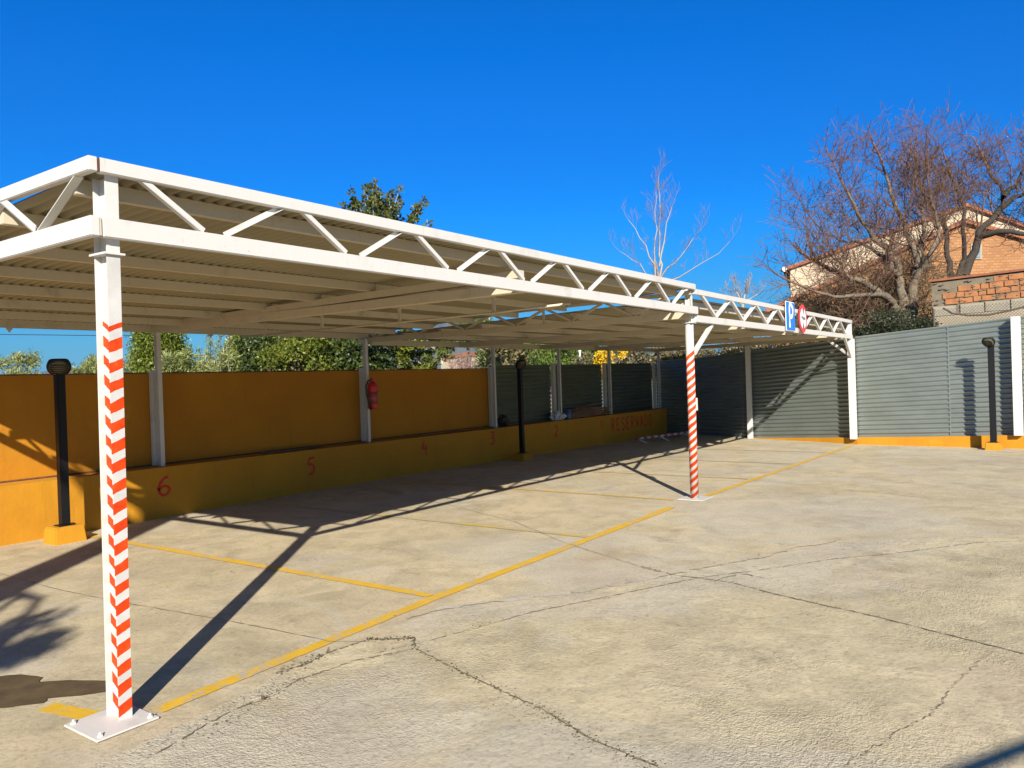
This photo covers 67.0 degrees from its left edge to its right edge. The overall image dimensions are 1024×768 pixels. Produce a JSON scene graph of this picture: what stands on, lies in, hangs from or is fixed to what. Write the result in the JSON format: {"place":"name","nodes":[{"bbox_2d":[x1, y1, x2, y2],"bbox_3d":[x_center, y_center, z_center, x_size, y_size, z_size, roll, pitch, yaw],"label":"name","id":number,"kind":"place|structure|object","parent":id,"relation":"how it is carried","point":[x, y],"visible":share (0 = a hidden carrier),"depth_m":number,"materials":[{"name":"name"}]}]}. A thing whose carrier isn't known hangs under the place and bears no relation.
{"place":"outdoors","nodes":[
{"label":"outdoors","id":0,"kind":"place"},
{"bbox_2d":[0,323,857,415],"bbox_3d":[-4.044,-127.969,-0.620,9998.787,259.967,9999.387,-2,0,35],"label":"terrain","id":1,"kind":"structure","parent":0,"point":[461,349],"depth_m":1972.28,"materials":[{"name":"green plant"}]},
{"bbox_2d":[0,347,46,375],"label":"olive shrub","id":2,"kind":"object","parent":1,"relation":"on","point":[18,359],"visible":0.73,"depth_m":15.87,"materials":[{"name":"green plant"}]},
{"bbox_2d":[0,334,130,335],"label":"overhead cable","id":3,"kind":"object","parent":1,"relation":"on","point":[65,335],"visible":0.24,"depth_m":25.32,"materials":[{"name":"black rubber"}]},
{"bbox_2d":[69,353,96,374],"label":"olive shrub","id":4,"kind":"object","parent":1,"relation":"on","point":[89,365],"visible":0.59,"depth_m":15.82,"materials":[{"name":"green plant"}]},
{"bbox_2d":[123,361,135,372],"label":"olive shrub","id":5,"kind":"object","parent":1,"relation":"on","point":[124,365],"visible":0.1,"depth_m":16.19,"materials":[{"name":"green plant"}]},
{"bbox_2d":[123,332,198,372],"bbox_3d":[-9.164,-0.424,20.090,1.998,5.524,2.072,-2,0,35],"label":"cypress tree","id":6,"kind":"object","parent":1,"relation":"on","point":[142,352],"visible":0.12,"depth_m":19.46,"materials":[{"name":"green plant"}]},
{"bbox_2d":[152,344,242,373],"bbox_3d":[-6.455,0.578,16.013,2.267,2.855,1.407,-2,0,2],"label":"olive shrub","id":7,"kind":"object","parent":1,"relation":"on","point":[171,364],"visible":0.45,"depth_m":15.67,"materials":[{"name":"green plant"}]},
{"bbox_2d":[194,334,235,371],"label":"young poplar","id":8,"kind":"object","parent":1,"relation":"on","point":[215,354],"visible":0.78,"depth_m":13.99,"materials":[{"name":"green plant"}]},
{"bbox_2d":[222,335,277,372],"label":"cypress tree","id":9,"kind":"object","parent":1,"relation":"on","point":[233,346],"visible":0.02,"depth_m":18.60,"materials":[{"name":"green plant"}]},
{"bbox_2d":[229,335,302,370],"bbox_3d":[-5.168,0.273,16.905,1.933,3.373,2.070,-2,0,-18],"label":"shrub","id":10,"kind":"object","parent":1,"relation":"on","point":[247,348],"visible":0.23,"depth_m":16.50,"materials":[{"name":"green plant"}]},
{"bbox_2d":[252,336,333,371],"bbox_3d":[-4.223,0.366,15.113,1.857,3.149,1.353,-2,0,4],"label":"shrub","id":11,"kind":"object","parent":1,"relation":"on","point":[278,358],"visible":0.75,"depth_m":14.82,"materials":[{"name":"green plant"}]},
{"bbox_2d":[276,336,328,370],"bbox_3d":[-4.125,0.217,15.947,1.306,3.428,1.969,-2,0,-26],"label":"shrub","id":12,"kind":"object","parent":1,"relation":"on","point":[310,358],"visible":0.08,"depth_m":15.23,"materials":[{"name":"green plant"}]},
{"bbox_2d":[305,334,398,371],"bbox_3d":[-3.222,0.246,15.526,1.949,3.317,1.977,-2,0,-11],"label":"broadleaf tree","id":13,"kind":"object","parent":1,"relation":"on","point":[345,354],"visible":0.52,"depth_m":14.93,"materials":[{"name":"green plant"}]},
{"bbox_2d":[338,177,455,368],"bbox_3d":[-2.533,-1.290,16.606,2.728,6.322,2.198,-2,0,-3],"label":"magnolia tree","id":14,"kind":"object","parent":1,"relation":"on","point":[376,204],"visible":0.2,"depth_m":16.30,"materials":[{"name":"green plant"}]},
{"bbox_2d":[381,330,450,369],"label":"loquat tree","id":15,"kind":"object","parent":1,"relation":"on","point":[415,366],"visible":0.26,"depth_m":16.41,"materials":[{"name":"green plant"}]},
{"bbox_2d":[441,358,447,368],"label":"house","id":16,"kind":"structure","parent":1,"relation":"on","point":[444,365],"depth_m":297.38,"materials":[{"name":"paint"}]},
{"bbox_2d":[448,354,459,368],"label":"house","id":17,"kind":"structure","parent":1,"relation":"on","point":[456,355],"depth_m":256.44,"materials":[{"name":"ceramic"}]},
{"bbox_2d":[446,351,480,368],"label":"bare shrub","id":18,"kind":"object","parent":1,"relation":"on","point":[460,364],"visible":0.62,"depth_m":39.54,"materials":[{"name":"plant"}]},
{"bbox_2d":[457,352,478,366],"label":"house","id":19,"kind":"structure","parent":1,"relation":"on","point":[465,354],"depth_m":236.43,"materials":[{"name":"ceramic"}]},
{"bbox_2d":[450,317,495,367],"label":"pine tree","id":20,"kind":"object","parent":1,"relation":"on","point":[475,321],"visible":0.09,"depth_m":39.38,"materials":[{"name":"green plant"}]},
{"bbox_2d":[473,341,510,367],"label":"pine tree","id":21,"kind":"object","parent":1,"relation":"on","point":[479,357],"visible":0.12,"depth_m":33.47,"materials":[{"name":"green plant"}]},
{"bbox_2d":[475,317,547,367],"bbox_3d":[-0.017,-0.504,29.956,3.232,4.411,3.535,-2,0,-11],"label":"tree","id":22,"kind":"object","parent":1,"relation":"on","point":[513,354],"visible":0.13,"depth_m":29.40,"materials":[{"name":"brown plant"}]},
{"bbox_2d":[521,343,576,414],"bbox_3d":[1.510,-0.283,28.085,2.477,3.893,3.260,-2,0,-9],"label":"pine tree","id":23,"kind":"object","parent":1,"relation":"on","point":[546,357],"visible":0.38,"depth_m":27.18,"materials":[{"name":"green plant"}]},
{"bbox_2d":[565,346,604,382],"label":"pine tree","id":24,"kind":"object","parent":1,"relation":"on","point":[584,351],"visible":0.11,"depth_m":26.45,"materials":[{"name":"green plant"}]},
{"bbox_2d":[571,350,616,363],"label":"shrub","id":25,"kind":"object","parent":1,"relation":"on","point":[584,360],"visible":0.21,"depth_m":23.51,"materials":[{"name":"green plant"}]},
{"bbox_2d":[592,351,627,377],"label":"mimosa tree","id":26,"kind":"object","parent":1,"relation":"on","point":[600,357],"visible":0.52,"depth_m":22.84,"materials":[{"name":"yellow plant"}]},
{"bbox_2d":[613,345,695,407],"bbox_3d":[4.524,-0.056,24.159,3.170,3.295,1.832,-2,0,-5],"label":"hedge","id":27,"kind":"object","parent":1,"relation":"on","point":[644,357],"visible":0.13,"depth_m":23.68,"materials":[{"name":"green plant"}]},
{"bbox_2d":[610,148,742,300],"bbox_3d":[5.689,-3.408,26.856,4.584,9.694,1.281,-2,0,17],"label":"bare tree","id":28,"kind":"object","parent":1,"relation":"on","point":[655,267],"visible":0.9,"depth_m":26.96,"materials":[{"name":"grey plant"}]},
{"bbox_2d":[719,269,765,350],"bbox_3d":[8.723,-1.484,28.961,1.761,5.615,0.565,-2,0,8],"label":"bare tree","id":29,"kind":"object","parent":1,"relation":"on","point":[738,293],"visible":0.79,"depth_m":28.97,"materials":[{"name":"brown plant"}]},
{"bbox_2d":[660,328,860,360],"bbox_3d":[6.220,-0.893,20.483,0.866,0.894,6.654,-2,0,-34],"label":"ivy hedge","id":30,"kind":"object","parent":1,"relation":"on","point":[670,355],"visible":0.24,"depth_m":21.07,"materials":[{"name":"green plant"}]},
{"bbox_2d":[762,220,971,363],"bbox_3d":[9.507,-2.207,20.387,5.636,4.034,4.862,-2,0,18],"label":"bare shrub","id":31,"kind":"object","parent":1,"relation":"on","point":[816,306],"visible":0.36,"depth_m":19.57,"materials":[{"name":"brown plant"}]},
{"bbox_2d":[739,86,1000,334],"bbox_3d":[8.597,-3.018,19.134,4.556,8.872,7.314,-1,1,72],"label":"bare tree","id":32,"kind":"object","parent":1,"relation":"on","point":[878,292],"visible":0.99,"depth_m":18.96,"materials":[{"name":"brown plant"}]},
{"bbox_2d":[765,219,1023,345],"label":"house","id":33,"kind":"structure","parent":1,"relation":"on","point":[989,259],"depth_m":31.00,"materials":[{"name":"orange brick"}]},
{"bbox_2d":[780,203,1023,296],"bbox_3d":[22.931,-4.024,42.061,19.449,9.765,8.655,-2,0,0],"label":"roof","id":34,"kind":"structure","parent":33,"relation":"attached to","point":[799,274],"depth_m":38.00,"materials":[{"name":"tile"}]},
{"bbox_2d":[970,244,981,258],"bbox_3d":[18.586,-5.308,31.095,0.471,0.629,0.334,-2,0,0],"label":"window","id":35,"kind":"structure","parent":33,"relation":"in","point":[979,256],"depth_m":30.96,"materials":[{"name":"glass"}]},
{"bbox_2d":[889,113,1023,277],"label":"bare tree","id":36,"kind":"object","parent":1,"relation":"on","point":[980,235],"visible":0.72,"depth_m":21.95,"materials":[{"name":"brown plant"}]},
{"bbox_2d":[0,433,1023,767],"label":"ground","id":37,"kind":"structure","parent":0,"point":[52,629],"depth_m":7.50,"materials":[{"name":"concrete"}]},
{"bbox_2d":[0,674,105,707],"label":"shadow","id":38,"kind":"object","parent":37,"relation":"on","point":[18,689],"visible":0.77,"depth_m":4.18},
{"bbox_2d":[43,358,86,545],"bbox_3d":[-4.864,0.732,8.363,0.301,2.005,0.338,-2,0,35],"label":"bollard lamp","id":39,"kind":"object","parent":37,"relation":"on","point":[65,530],"visible":0.97,"depth_m":8.32,"materials":[{"name":"black metal"}]},
{"bbox_2d":[39,703,100,718],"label":"parking line","id":40,"kind":"object","parent":37,"relation":"on","point":[67,710],"visible":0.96,"depth_m":3.89,"materials":[{"name":"yellow paint"}]},
{"bbox_2d":[87,535,433,596],"bbox_3d":[-2.680,1.635,7.210,5.060,0.001,0.093,-2,0,35],"label":"parking line","id":41,"kind":"object","parent":37,"relation":"on","point":[413,592],"visible":0.9,"depth_m":6.70,"materials":[{"name":"yellow paint"}]},
{"bbox_2d":[152,595,441,711],"bbox_3d":[-1.158,1.601,4.802,0.103,0.001,2.251,-2,0,33],"label":"parking line","id":42,"kind":"object","parent":37,"relation":"on","point":[186,698],"visible":1,"depth_m":4.52,"materials":[{"name":"yellow paint"}]},
{"bbox_2d":[0,408,667,545],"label":"wall","id":43,"kind":"structure","parent":37,"relation":"on","point":[28,510],"depth_m":11.31,"materials":[{"name":"paint"}]},
{"bbox_2d":[0,367,492,482],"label":"panel wall","id":44,"kind":"structure","parent":43,"relation":"on","point":[211,415],"depth_m":10.93,"materials":[{"name":"orange paint"}]},
{"bbox_2d":[261,446,321,453],"bbox_3d":[-3.259,0.980,11.521,0.047,0.034,1.101,-2,0,35],"label":"pipe","id":45,"kind":"object","parent":43,"relation":"on","point":[287,450],"visible":1,"depth_m":11.46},
{"bbox_2d":[497,414,508,426],"bbox_3d":[-0.185,0.753,16.017,0.224,0.245,0.294,-1,1,58],"label":"rubbish bag","id":46,"kind":"object","parent":43,"relation":"on","point":[502,420],"visible":0.99,"depth_m":15.94,"materials":[{"name":"black plastic"}]},
{"bbox_2d":[549,410,566,420],"bbox_3d":[1.052,0.717,17.714,0.275,0.221,0.654,-2,0,35],"label":"plastic bag","id":47,"kind":"object","parent":43,"relation":"on","point":[556,415],"visible":1,"depth_m":17.60,"materials":[{"name":"white plastic"}]},
{"bbox_2d":[565,409,570,418],"bbox_3d":[1.312,0.698,18.106,0.150,0.240,0.150,-2,0,35],"label":"bottle","id":48,"kind":"object","parent":43,"relation":"on","point":[567,411],"visible":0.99,"depth_m":18.04,"materials":[{"name":"blue plastic"}]},
{"bbox_2d":[489,363,656,426],"bbox_3d":[1.860,0.149,19.211,0.110,1.340,7.905,-2,0,35],"label":"metal fence","id":49,"kind":"object","parent":43,"relation":"on","point":[581,385],"visible":0.85,"depth_m":18.73,"materials":[{"name":"grey metal"}]},
{"bbox_2d":[564,403,616,418],"bbox_3d":[1.912,0.650,19.009,0.290,0.331,2.596,-2,0,35],"label":"firewood pile","id":50,"kind":"object","parent":43,"relation":"on","point":[587,411],"visible":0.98,"depth_m":18.79,"materials":[{"name":"brown wood"}]},
{"bbox_2d":[0,155,711,742],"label":"carport","id":51,"kind":"object","parent":37,"relation":"on","point":[108,251],"visible":1,"depth_m":5.88,"materials":[{"name":"white paint"}]},
{"bbox_2d":[365,377,377,409],"bbox_3d":[-2.309,0.158,12.757,0.176,0.530,0.270,-2,0,-2],"label":"fire extinguisher","id":52,"kind":"object","parent":51,"relation":"attached to","point":[372,396],"visible":1,"depth_m":12.74,"materials":[{"name":"red metal"}]},
{"bbox_2d":[258,502,587,536],"bbox_3d":[-1.368,1.578,9.209,5.210,0.001,0.093,-2,0,36],"label":"parking line","id":53,"kind":"object","parent":37,"relation":"on","point":[430,520],"visible":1,"depth_m":8.87,"materials":[{"name":"paint"}]},
{"bbox_2d":[0,457,1021,767],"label":"ground cracks","id":54,"kind":"object","parent":37,"relation":"on","point":[554,607],"visible":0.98,"depth_m":4.53,"materials":[{"name":"grey concrete"}]},
{"bbox_2d":[512,360,532,460],"bbox_3d":[0.182,0.544,15.546,0.300,2.040,0.337,-2,0,35],"label":"bollard lamp","id":55,"kind":"object","parent":37,"relation":"on","point":[522,454],"visible":0.99,"depth_m":15.50,"materials":[{"name":"black metal"}]},
{"bbox_2d":[388,479,674,499],"bbox_3d":[-0.002,1.519,11.267,5.081,0.001,0.078,-2,0,36],"label":"parking line","id":56,"kind":"object","parent":37,"relation":"on","point":[539,490],"visible":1,"depth_m":10.94,"materials":[{"name":"yellow paint"}]},
{"bbox_2d":[435,506,674,596],"bbox_3d":[0.691,1.522,7.504,0.108,0.001,4.300,-2,0,35],"label":"parking line","id":57,"kind":"object","parent":37,"relation":"on","point":[502,571],"visible":1,"depth_m":6.90,"materials":[{"name":"yellow paint"}]},
{"bbox_2d":[91,535,1023,767],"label":"concrete apron","id":58,"kind":"object","parent":37,"relation":"on","point":[701,672],"visible":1,"depth_m":4.03,"materials":[{"name":"beige concrete"}]},
{"bbox_2d":[122,459,1023,767],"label":"moss crumbs","id":59,"kind":"object","parent":37,"relation":"on","point":[442,663],"visible":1,"depth_m":3.87,"materials":[{"name":"green plant"}]},
{"bbox_2d":[369,289,857,438],"bbox_3d":[3.235,0.114,16.169,6.000,2.780,11.590,-2,0,35],"label":"carport","id":60,"kind":"object","parent":37,"relation":"on","point":[719,324],"visible":0.81,"depth_m":14.43,"materials":[{"name":"white paint"}]},
{"bbox_2d":[785,301,794,331],"bbox_3d":[4.734,-1.152,13.153,0.023,0.502,0.530,-2,0,35],"label":"parking sign","id":61,"kind":"object","parent":60,"relation":"attached to","point":[790,315],"visible":1,"depth_m":13.10,"materials":[{"name":"blue metal"}]},
{"bbox_2d":[798,305,806,332],"bbox_3d":[5.167,-1.164,13.778,0.049,0.500,0.500,-2,0,35],"label":"round sign","id":62,"kind":"object","parent":60,"relation":"attached to","point":[802,320],"visible":1,"depth_m":13.71,"materials":[{"name":"white metal"}]},
{"bbox_2d":[484,466,746,478],"bbox_3d":[1.415,1.488,13.143,5.240,0.001,0.078,-2,0,35],"label":"parking line","id":63,"kind":"object","parent":37,"relation":"on","point":[616,472],"visible":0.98,"depth_m":12.92,"materials":[{"name":"paint"}]},
{"bbox_2d":[408,541,833,617],"bbox_3d":[1.159,1.513,6.154,4.176,0.001,0.253,-2,0,-26],"label":"cement seam","id":64,"kind":"object","parent":37,"relation":"on","point":[584,589],"visible":1,"depth_m":5.94,"materials":[{"name":"beige concrete"}]},
{"bbox_2d":[635,431,687,442],"bbox_3d":[3.916,1.373,19.885,2.446,0.167,0.340,-2,1,-44],"label":"barrier","id":65,"kind":"object","parent":37,"relation":"on","point":[659,436],"visible":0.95,"depth_m":19.73,"materials":[{"name":"white plastic"}]},
{"bbox_2d":[555,455,793,463],"bbox_3d":[2.799,1.461,15.104,5.250,0.001,0.078,-2,0,35],"label":"parking line","id":66,"kind":"object","parent":37,"relation":"on","point":[676,459],"visible":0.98,"depth_m":14.87,"materials":[{"name":"paint"}]},
{"bbox_2d":[600,446,801,451],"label":"parking line","id":67,"kind":"object","parent":37,"relation":"on","point":[714,449],"visible":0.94,"depth_m":16.86,"materials":[{"name":"paint"}]},
{"bbox_2d":[703,445,853,495],"bbox_3d":[4.992,1.399,13.513,0.098,0.116,8.680,-2,0,35],"label":"parking line","id":68,"kind":"object","parent":37,"relation":"on","point":[738,484],"visible":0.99,"depth_m":12.23,"materials":[{"name":"yellow paint"}]},
{"bbox_2d":[757,435,1023,448],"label":"kerb","id":69,"kind":"structure","parent":37,"relation":"on","point":[1006,441],"depth_m":16.36,"materials":[{"name":"yellow concrete"}]},
{"bbox_2d":[655,316,1023,437],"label":"metal fence","id":70,"kind":"object","parent":69,"relation":"on","point":[931,381],"visible":0.93,"depth_m":17.19,"materials":[{"name":"grey metal"}]},
{"bbox_2d":[943,306,1023,315],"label":"sagging hose","id":71,"kind":"object","parent":70,"relation":"hanging from","point":[981,314],"visible":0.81,"depth_m":16.59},
{"bbox_2d":[846,306,942,336],"bbox_3d":[8.832,-1.340,17.882,2.172,1.012,2.060,-2,0,35],"label":"ivy hedge","id":72,"kind":"object","parent":37,"relation":"on","point":[893,323],"visible":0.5,"depth_m":17.44,"materials":[{"name":"green plant"}]},
{"bbox_2d":[929,268,1023,429],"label":"brick wall","id":73,"kind":"structure","parent":37,"relation":"on","point":[980,290],"depth_m":17.29,"materials":[{"name":"brick"}]},
{"bbox_2d":[933,301,1023,335],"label":"chain link fence","id":74,"kind":"object","parent":37,"relation":"on","point":[934,319],"visible":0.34,"depth_m":16.11,"materials":[{"name":"metal"}]},
{"bbox_2d":[982,337,1002,449],"bbox_3d":[9.481,0.206,15.275,0.298,2.243,0.356,-2,0,35],"label":"bollard lamp","id":75,"kind":"object","parent":37,"relation":"on","point":[993,443],"visible":0.96,"depth_m":15.23,"materials":[{"name":"black metal"}]},
{"bbox_2d":[0,0,1023,372],"label":"sky","id":76,"kind":"structure","parent":0,"point":[530,124],"materials":[{"name":"blue"}]}
]}

